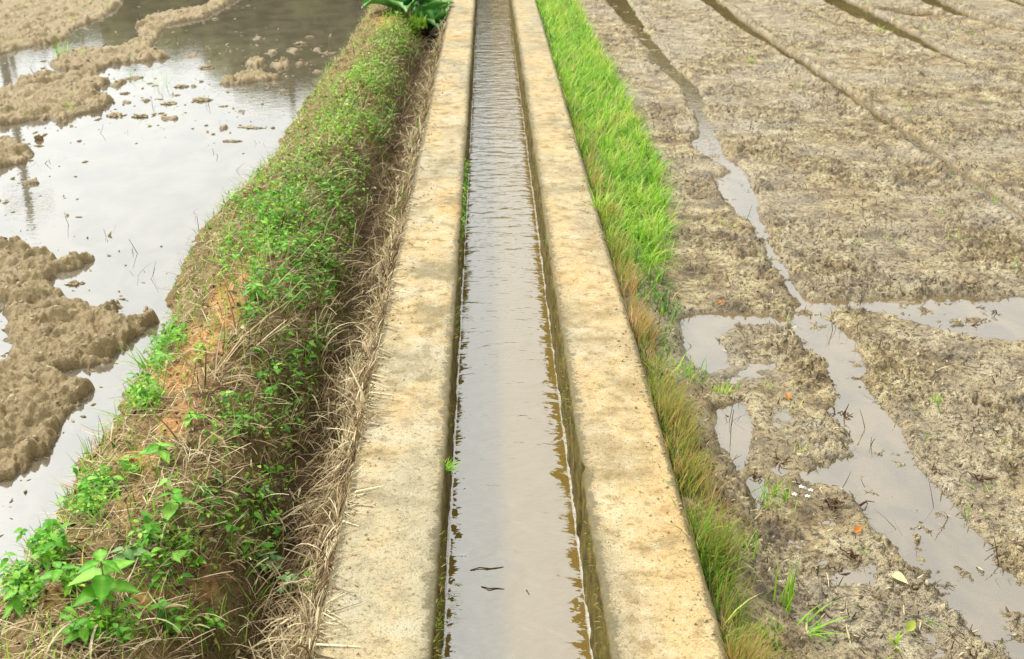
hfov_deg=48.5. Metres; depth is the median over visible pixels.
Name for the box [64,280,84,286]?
mud clod
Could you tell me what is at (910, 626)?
fallen leaf
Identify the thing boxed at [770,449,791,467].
dead stubble
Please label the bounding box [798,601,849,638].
grass tuft
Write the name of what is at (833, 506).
dead stubble
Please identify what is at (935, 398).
grass tuft
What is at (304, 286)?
leafy weed
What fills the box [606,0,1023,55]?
puddle water
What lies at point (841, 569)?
dead stubble
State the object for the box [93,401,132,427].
grass tuft
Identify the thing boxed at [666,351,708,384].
grass tuft
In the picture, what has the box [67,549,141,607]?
leafy weed
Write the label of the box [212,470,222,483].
leafy weed
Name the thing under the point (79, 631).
leafy weed
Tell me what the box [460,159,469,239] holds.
trailing weed
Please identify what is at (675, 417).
seedhead grass
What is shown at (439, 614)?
lip moss
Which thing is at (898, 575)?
fallen leaf
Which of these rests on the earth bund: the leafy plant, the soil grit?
the leafy plant
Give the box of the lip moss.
[433,3,608,658]
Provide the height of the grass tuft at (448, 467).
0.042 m
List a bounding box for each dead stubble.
[726,415,744,422]
[749,470,761,483]
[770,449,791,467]
[797,597,826,614]
[821,496,845,510]
[824,562,850,580]
[831,404,859,421]
[838,547,861,566]
[843,491,873,505]
[899,312,912,319]
[931,462,947,473]
[962,471,996,481]
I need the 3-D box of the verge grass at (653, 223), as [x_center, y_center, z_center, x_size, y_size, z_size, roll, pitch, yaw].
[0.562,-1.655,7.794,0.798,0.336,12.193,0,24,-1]
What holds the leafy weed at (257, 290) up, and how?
on the earth bund
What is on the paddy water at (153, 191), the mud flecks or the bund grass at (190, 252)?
the mud flecks
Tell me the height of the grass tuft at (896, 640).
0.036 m
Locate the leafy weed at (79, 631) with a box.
[61,621,103,644]
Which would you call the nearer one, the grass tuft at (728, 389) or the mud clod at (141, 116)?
the grass tuft at (728, 389)
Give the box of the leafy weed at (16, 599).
[2,584,41,620]
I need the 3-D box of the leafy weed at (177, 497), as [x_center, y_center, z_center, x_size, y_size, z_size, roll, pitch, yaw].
[-0.851,0.457,2.848,0.108,0.117,0.107,12,27,26]
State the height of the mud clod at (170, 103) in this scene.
0.044 m
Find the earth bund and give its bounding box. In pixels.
[0,4,447,658]
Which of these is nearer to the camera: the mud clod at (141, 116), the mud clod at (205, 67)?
the mud clod at (141, 116)
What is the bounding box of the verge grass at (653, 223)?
[530,0,765,658]
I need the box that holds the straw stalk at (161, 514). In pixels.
[160,513,173,534]
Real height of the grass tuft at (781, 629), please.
0.081 m
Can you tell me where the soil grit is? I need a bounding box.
[323,54,714,658]
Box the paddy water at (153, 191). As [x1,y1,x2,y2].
[0,0,369,595]
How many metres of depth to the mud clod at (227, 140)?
7.39 m
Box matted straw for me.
[227,4,450,658]
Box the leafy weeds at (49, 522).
[0,162,365,644]
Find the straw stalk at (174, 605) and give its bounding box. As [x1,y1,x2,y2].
[158,604,189,608]
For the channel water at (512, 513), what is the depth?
3.84 m
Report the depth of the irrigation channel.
3.35 m
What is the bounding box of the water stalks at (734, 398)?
[30,2,1014,585]
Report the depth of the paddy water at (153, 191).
6.99 m
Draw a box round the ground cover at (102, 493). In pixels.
[0,5,421,646]
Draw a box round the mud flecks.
[0,5,331,536]
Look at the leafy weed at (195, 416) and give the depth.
3.27 m
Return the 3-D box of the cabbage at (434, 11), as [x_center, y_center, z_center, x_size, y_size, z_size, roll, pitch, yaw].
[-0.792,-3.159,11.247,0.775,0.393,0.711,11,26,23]
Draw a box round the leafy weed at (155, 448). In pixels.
[138,442,173,464]
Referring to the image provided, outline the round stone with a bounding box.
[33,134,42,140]
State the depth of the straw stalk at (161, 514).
2.81 m
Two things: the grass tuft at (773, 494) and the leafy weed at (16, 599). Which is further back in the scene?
the grass tuft at (773, 494)
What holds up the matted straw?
on the earth bund
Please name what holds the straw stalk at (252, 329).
on the earth bund
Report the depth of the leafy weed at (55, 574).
2.59 m
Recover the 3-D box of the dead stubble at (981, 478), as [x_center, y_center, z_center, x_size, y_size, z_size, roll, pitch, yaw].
[1.384,0.432,3.346,0.107,0.029,0.052,3,24,7]
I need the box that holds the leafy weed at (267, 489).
[259,485,274,504]
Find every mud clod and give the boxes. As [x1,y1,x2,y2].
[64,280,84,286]
[106,112,122,116]
[131,114,147,117]
[160,101,176,104]
[175,84,188,87]
[192,96,212,101]
[198,65,214,68]
[223,139,240,141]
[237,125,262,128]
[294,41,308,44]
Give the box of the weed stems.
[5,179,363,649]
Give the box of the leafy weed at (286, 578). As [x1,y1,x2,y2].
[274,571,303,600]
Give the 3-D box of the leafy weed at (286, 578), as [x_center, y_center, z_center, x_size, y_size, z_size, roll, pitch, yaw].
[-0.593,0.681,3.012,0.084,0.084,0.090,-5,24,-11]
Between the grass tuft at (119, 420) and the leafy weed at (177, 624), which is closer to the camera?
the leafy weed at (177, 624)
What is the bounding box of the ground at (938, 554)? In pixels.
[0,0,1023,658]
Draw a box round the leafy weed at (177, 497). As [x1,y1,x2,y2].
[154,488,200,525]
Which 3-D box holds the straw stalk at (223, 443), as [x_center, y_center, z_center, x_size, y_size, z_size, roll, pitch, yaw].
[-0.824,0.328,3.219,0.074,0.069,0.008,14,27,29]
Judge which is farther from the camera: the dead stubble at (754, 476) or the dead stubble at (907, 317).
the dead stubble at (907, 317)
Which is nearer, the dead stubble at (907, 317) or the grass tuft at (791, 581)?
the grass tuft at (791, 581)
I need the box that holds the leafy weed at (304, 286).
[294,278,311,293]
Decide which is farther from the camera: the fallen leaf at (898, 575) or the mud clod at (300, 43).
the mud clod at (300, 43)
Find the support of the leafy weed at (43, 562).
on the earth bund
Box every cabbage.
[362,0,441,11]
[405,0,453,30]
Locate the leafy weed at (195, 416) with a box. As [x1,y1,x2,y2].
[183,410,208,427]
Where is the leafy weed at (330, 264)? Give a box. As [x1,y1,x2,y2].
[322,258,336,271]
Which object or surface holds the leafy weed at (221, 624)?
on the earth bund
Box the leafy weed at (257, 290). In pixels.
[241,283,266,301]
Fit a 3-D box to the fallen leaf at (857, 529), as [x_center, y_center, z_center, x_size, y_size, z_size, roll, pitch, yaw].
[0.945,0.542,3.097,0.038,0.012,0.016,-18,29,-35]
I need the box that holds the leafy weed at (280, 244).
[274,240,295,256]
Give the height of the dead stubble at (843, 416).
0.048 m
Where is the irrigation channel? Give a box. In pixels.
[314,0,727,658]
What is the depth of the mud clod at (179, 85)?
8.96 m
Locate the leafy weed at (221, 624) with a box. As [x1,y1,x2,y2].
[202,617,226,636]
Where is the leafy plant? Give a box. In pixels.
[407,10,426,29]
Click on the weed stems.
(221, 414)
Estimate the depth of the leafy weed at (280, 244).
4.60 m
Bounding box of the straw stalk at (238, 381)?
[223,379,258,387]
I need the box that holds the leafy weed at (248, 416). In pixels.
[232,414,254,427]
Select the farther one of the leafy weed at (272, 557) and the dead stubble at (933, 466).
the dead stubble at (933, 466)
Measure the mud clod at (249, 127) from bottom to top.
0.032 m
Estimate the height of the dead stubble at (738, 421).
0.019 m
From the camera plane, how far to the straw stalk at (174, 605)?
2.60 m
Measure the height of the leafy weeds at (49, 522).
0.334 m
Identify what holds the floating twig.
on the channel water at (512, 513)
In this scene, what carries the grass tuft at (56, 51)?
on the ground at (938, 554)
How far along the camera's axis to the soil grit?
3.53 m
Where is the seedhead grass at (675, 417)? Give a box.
[557,51,798,658]
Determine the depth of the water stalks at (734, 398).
4.39 m
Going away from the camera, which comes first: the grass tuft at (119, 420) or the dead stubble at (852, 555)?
the dead stubble at (852, 555)
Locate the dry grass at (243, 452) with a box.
[19,6,436,658]
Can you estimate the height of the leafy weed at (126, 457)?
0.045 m
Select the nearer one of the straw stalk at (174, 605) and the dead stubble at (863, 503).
the straw stalk at (174, 605)
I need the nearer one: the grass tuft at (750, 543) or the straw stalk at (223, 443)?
the grass tuft at (750, 543)
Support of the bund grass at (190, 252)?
on the earth bund
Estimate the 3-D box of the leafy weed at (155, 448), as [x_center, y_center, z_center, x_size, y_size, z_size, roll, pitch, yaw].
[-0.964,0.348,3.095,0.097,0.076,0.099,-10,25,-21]
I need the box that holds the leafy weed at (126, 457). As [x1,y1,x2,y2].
[120,454,144,468]
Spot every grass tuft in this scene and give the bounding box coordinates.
[47,37,71,55]
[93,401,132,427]
[115,341,151,370]
[438,456,461,471]
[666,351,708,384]
[708,379,732,397]
[716,517,762,558]
[737,607,785,648]
[751,474,797,511]
[773,551,801,612]
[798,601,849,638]
[885,630,902,649]
[929,394,941,404]
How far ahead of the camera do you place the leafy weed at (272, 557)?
3.06 m
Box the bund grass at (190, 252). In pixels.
[0,4,438,658]
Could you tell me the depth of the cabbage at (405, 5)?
10.73 m
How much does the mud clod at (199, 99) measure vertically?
0.074 m
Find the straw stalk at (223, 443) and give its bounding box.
[210,432,231,458]
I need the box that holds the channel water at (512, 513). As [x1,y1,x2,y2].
[441,0,592,658]
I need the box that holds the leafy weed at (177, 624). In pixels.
[160,615,190,634]
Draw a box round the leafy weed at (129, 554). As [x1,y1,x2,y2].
[109,546,152,559]
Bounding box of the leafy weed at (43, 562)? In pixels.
[28,546,66,571]
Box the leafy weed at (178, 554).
[159,550,186,570]
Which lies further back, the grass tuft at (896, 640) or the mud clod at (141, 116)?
the mud clod at (141, 116)
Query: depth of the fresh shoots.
5.31 m
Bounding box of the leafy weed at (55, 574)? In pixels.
[35,561,77,587]
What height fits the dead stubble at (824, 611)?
0.024 m
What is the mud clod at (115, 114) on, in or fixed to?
on the ground at (938, 554)
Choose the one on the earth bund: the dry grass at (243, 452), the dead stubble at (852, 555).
the dry grass at (243, 452)
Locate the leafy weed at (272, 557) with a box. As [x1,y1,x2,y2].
[258,551,283,572]
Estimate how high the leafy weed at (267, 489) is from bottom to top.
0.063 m
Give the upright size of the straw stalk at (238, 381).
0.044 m
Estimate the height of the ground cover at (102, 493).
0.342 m
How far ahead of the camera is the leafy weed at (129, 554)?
2.64 m
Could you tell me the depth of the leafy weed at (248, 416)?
3.41 m
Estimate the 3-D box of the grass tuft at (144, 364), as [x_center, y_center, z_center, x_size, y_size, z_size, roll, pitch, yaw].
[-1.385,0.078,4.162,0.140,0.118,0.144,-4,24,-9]
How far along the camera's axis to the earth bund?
3.67 m
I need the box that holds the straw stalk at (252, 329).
[219,300,289,368]
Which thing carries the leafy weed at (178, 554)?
on the earth bund
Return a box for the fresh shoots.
[0,0,1020,658]
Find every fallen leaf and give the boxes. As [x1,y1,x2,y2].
[854,526,861,532]
[891,571,907,583]
[905,620,915,631]
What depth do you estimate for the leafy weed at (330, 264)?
4.91 m
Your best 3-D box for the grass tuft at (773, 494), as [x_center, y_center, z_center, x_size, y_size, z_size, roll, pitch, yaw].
[0.717,0.467,3.243,0.200,0.068,0.144,0,24,-1]

